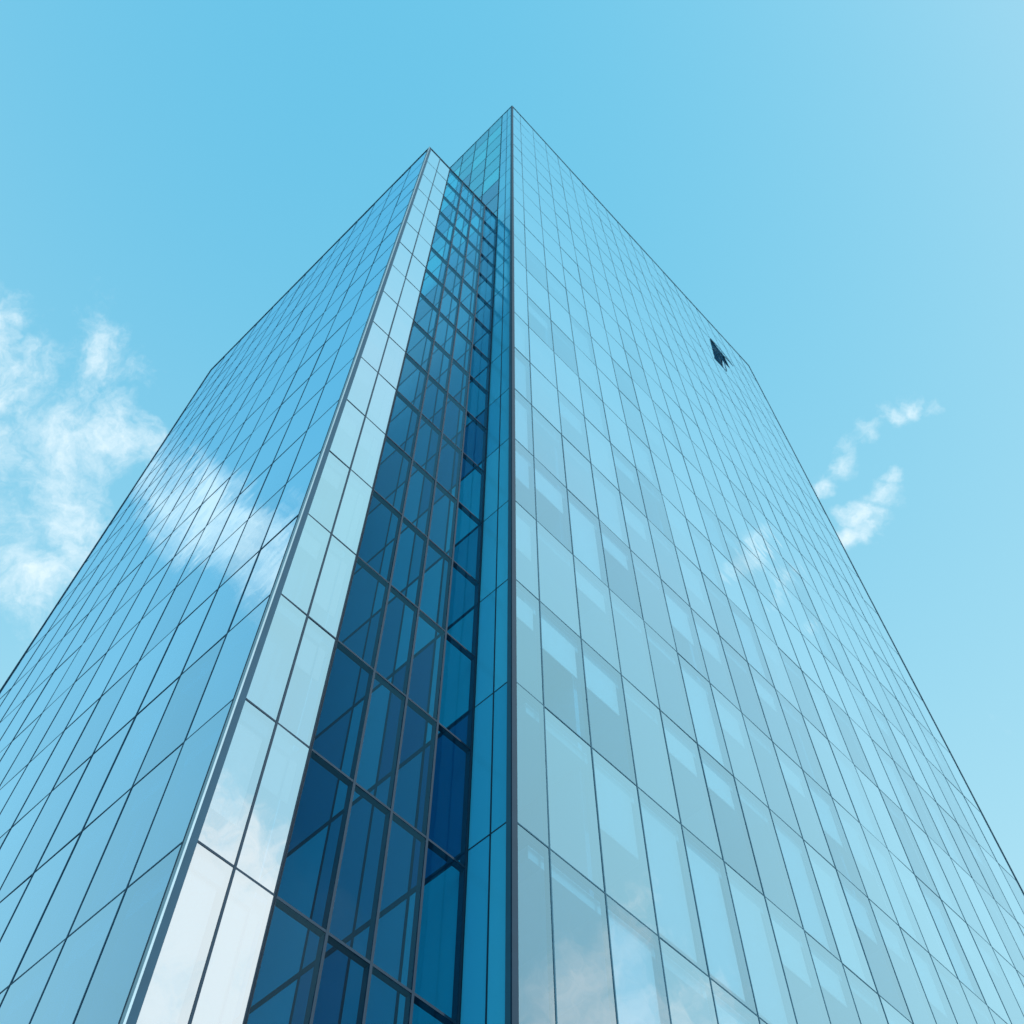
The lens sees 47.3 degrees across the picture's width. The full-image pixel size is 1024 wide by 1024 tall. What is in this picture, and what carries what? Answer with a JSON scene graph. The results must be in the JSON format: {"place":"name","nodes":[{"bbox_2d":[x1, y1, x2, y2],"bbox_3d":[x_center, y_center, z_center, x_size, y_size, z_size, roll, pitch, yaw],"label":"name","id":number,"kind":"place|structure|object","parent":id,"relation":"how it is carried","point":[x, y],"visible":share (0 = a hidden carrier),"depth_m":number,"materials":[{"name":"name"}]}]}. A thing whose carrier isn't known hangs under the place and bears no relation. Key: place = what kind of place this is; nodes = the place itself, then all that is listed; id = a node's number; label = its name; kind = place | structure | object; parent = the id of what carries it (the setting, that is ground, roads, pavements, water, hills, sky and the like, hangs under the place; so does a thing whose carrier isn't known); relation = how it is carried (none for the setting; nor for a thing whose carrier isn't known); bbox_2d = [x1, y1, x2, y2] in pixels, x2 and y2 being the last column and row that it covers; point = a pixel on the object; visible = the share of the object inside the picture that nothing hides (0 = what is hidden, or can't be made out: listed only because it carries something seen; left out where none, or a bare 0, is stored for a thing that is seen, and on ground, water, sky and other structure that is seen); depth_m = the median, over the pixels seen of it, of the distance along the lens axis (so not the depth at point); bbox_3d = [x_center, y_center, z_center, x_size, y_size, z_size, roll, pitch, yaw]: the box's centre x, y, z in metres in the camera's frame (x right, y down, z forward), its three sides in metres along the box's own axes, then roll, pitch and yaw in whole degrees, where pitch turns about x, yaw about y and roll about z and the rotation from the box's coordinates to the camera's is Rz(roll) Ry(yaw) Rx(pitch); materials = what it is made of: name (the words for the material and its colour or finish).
{"place":"outdoors","nodes":[
{"label":"outdoors","id":0,"kind":"place"},
{"bbox_2d":[0,0,1023,891],"label":"sky","id":1,"kind":"structure","parent":0,"point":[836,187],"materials":[{"name":"blue"}]},
{"label":"ground","id":2,"kind":"structure","parent":0,"visible":0},
{"bbox_2d":[0,148,430,1023],"bbox_3d":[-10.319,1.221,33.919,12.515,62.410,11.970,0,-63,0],"label":"wing front mullions","id":3,"kind":"object","parent":2,"relation":"on","point":[160,936],"visible":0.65,"depth_m":22.90,"materials":[{"name":"grey metal"}]},
{"bbox_2d":[0,151,426,1023],"bbox_3d":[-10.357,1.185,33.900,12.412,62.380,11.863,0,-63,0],"label":"wing front glass panes","id":4,"kind":"object","parent":3,"relation":"in","point":[110,981],"visible":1,"depth_m":25.20,"materials":[{"name":"blue glass"}]},
{"bbox_2d":[120,147,429,1023],"bbox_3d":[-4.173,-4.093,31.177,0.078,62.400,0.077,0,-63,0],"label":"corner trim","id":5,"kind":"structure","parent":3,"relation":"attached to","point":[168,893],"depth_m":17.31,"materials":[{"name":"metal"}]},
{"bbox_3d":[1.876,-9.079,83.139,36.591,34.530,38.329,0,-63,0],"label":"roof","id":6,"kind":"object","parent":3,"relation":"on","visible":0},
{"bbox_2d":[213,107,746,366],"bbox_3d":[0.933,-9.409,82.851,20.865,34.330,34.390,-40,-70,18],"label":"parapet coping","id":7,"kind":"object","parent":6,"relation":"on","point":[483,203],"visible":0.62,"depth_m":63.13,"materials":[{"name":"grey metal"}]},
{"bbox_2d":[118,149,449,1023],"bbox_3d":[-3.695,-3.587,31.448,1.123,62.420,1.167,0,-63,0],"label":"wing return mullions","id":8,"kind":"object","parent":2,"relation":"on","point":[276,721],"visible":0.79,"depth_m":18.43,"materials":[{"name":"grey metal"}]},
{"bbox_2d":[136,150,448,1023],"bbox_3d":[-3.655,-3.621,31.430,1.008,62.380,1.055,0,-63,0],"label":"wing return glass panes","id":9,"kind":"object","parent":8,"relation":"in","point":[178,972],"visible":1,"depth_m":18.19,"materials":[{"name":"blue glass"}]},
{"bbox_2d":[243,169,496,1023],"bbox_3d":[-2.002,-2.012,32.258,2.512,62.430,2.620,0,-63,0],"label":"atrium screen mullions","id":10,"kind":"object","parent":2,"relation":"on","point":[370,967],"visible":0.91,"depth_m":21.91,"materials":[{"name":"grey metal"}]},
{"bbox_2d":[247,116,501,1023],"bbox_3d":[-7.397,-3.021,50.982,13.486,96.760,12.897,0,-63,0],"label":"wing flank mullions","id":11,"kind":"object","parent":2,"relation":"on","point":[383,912],"visible":0.24,"depth_m":26.73,"materials":[{"name":"black metal"}]},
{"bbox_2d":[247,117,501,1023],"bbox_3d":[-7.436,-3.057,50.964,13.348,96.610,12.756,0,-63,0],"label":"wing flank glass panes","id":12,"kind":"object","parent":11,"relation":"in","point":[282,954],"visible":0.24,"depth_m":26.13,"materials":[{"name":"blue glass"}]},
{"bbox_2d":[460,106,518,1023],"bbox_3d":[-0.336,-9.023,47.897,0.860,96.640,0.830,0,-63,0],"label":"wing side strip mullions","id":13,"kind":"object","parent":2,"relation":"on","point":[515,913],"visible":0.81,"depth_m":22.55,"materials":[{"name":"grey metal"}]},
{"bbox_2d":[460,108,510,1023],"bbox_3d":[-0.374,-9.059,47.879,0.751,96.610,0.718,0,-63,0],"label":"wing side strip glass panes","id":14,"kind":"object","parent":13,"relation":"in","point":[474,979],"visible":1,"depth_m":22.76,"materials":[{"name":"blue glass"}]},
{"bbox_2d":[0,265,1023,1023],"bbox_3d":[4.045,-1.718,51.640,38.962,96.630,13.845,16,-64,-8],"label":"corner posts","id":15,"kind":"object","parent":2,"relation":"on","point":[512,645],"visible":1,"depth_m":29.71,"materials":[{"name":"black metal"}]},
{"bbox_2d":[518,345,725,1023],"bbox_3d":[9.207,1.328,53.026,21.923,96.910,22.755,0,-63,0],"label":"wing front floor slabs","id":16,"kind":"structure","parent":2,"relation":"on","point":[533,978],"depth_m":20.68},
{"bbox_2d":[505,106,1023,1023],"bbox_3d":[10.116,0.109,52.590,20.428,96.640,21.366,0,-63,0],"label":"wing front mullions","id":17,"kind":"object","parent":2,"relation":"on","point":[551,978],"visible":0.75,"depth_m":33.05,"materials":[{"name":"grey metal"}]},
{"bbox_2d":[710,338,732,365],"bbox_3d":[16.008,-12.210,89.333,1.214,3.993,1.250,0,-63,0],"label":"open window frame","id":18,"kind":"object","parent":17,"relation":"attached to","point":[720,352],"visible":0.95,"depth_m":88.68,"materials":[{"name":"grey metal"}]},
{"bbox_2d":[513,108,1023,1023],"bbox_3d":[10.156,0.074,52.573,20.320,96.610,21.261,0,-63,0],"label":"wing front glass panes","id":19,"kind":"object","parent":17,"relation":"in","point":[583,970],"visible":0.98,"depth_m":34.09,"materials":[{"name":"blue glass"}]}
]}

